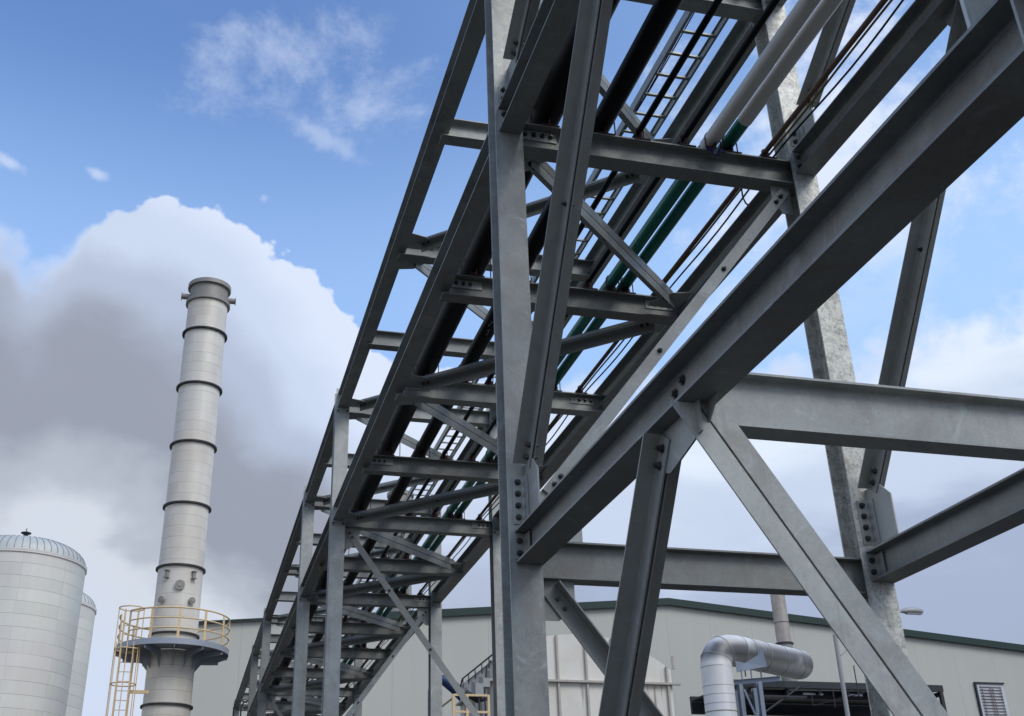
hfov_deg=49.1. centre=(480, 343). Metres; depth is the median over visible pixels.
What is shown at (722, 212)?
conduit
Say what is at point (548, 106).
pipe
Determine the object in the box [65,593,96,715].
storage tank
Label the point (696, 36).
thin pipe
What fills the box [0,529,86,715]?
storage tank
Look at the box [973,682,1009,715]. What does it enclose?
louvre window
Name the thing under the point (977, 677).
warehouse
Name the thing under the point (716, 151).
blue tape
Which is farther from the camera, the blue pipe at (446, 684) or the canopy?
the canopy
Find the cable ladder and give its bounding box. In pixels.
[306,11,728,679]
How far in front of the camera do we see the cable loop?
11.81 m
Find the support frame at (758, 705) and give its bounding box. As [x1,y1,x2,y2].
[734,648,780,715]
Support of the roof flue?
on the warehouse
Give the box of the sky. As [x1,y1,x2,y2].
[0,0,1023,715]
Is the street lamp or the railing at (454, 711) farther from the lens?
the street lamp
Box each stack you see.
[105,277,235,715]
[770,594,797,680]
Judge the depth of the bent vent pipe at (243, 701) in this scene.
43.45 m
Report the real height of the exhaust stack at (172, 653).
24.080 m
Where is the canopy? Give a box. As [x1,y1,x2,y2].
[690,666,946,715]
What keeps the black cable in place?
hanging from the pipe rack
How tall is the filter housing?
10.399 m
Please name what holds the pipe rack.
on the ground
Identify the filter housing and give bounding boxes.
[456,634,680,715]
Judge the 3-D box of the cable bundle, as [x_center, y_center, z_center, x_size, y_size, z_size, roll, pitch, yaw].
[-1.781,3.841,27.407,0.082,0.040,59.500,6,-28,-13]
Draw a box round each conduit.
[345,0,887,687]
[348,0,892,685]
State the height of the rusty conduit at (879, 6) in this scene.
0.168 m
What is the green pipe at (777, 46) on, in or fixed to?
on the pipe rack
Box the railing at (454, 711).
[442,694,489,715]
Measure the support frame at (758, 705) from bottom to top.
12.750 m
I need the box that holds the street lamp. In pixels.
[900,607,922,614]
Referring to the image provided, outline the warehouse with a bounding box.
[190,598,1023,715]
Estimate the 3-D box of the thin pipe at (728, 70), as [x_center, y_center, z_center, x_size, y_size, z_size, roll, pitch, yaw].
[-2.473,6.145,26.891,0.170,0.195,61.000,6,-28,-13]
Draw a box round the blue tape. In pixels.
[706,147,725,155]
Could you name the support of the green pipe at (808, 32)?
on the pipe rack
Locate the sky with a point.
(267, 149)
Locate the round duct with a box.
[700,635,812,715]
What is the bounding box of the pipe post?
[833,634,849,715]
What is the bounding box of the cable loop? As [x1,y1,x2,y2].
[741,189,752,207]
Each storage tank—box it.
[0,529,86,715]
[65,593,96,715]
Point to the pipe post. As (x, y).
(841, 676)
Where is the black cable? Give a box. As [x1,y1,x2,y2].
[339,0,903,699]
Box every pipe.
[232,700,247,715]
[256,0,619,713]
[273,0,682,712]
[306,0,722,680]
[316,0,842,714]
[317,0,820,697]
[344,0,779,647]
[442,675,459,700]
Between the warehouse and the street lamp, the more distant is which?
the warehouse
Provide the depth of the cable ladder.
14.01 m
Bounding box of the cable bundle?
[359,12,694,582]
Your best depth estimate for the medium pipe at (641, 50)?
10.87 m
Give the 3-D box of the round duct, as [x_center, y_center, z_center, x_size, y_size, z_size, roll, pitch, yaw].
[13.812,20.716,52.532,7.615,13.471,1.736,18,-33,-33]
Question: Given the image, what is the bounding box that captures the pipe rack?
[234,0,1023,715]
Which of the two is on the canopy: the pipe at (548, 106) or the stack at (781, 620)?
the stack at (781, 620)
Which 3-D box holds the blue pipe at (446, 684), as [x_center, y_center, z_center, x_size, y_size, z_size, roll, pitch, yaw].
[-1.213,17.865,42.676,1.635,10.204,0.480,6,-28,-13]

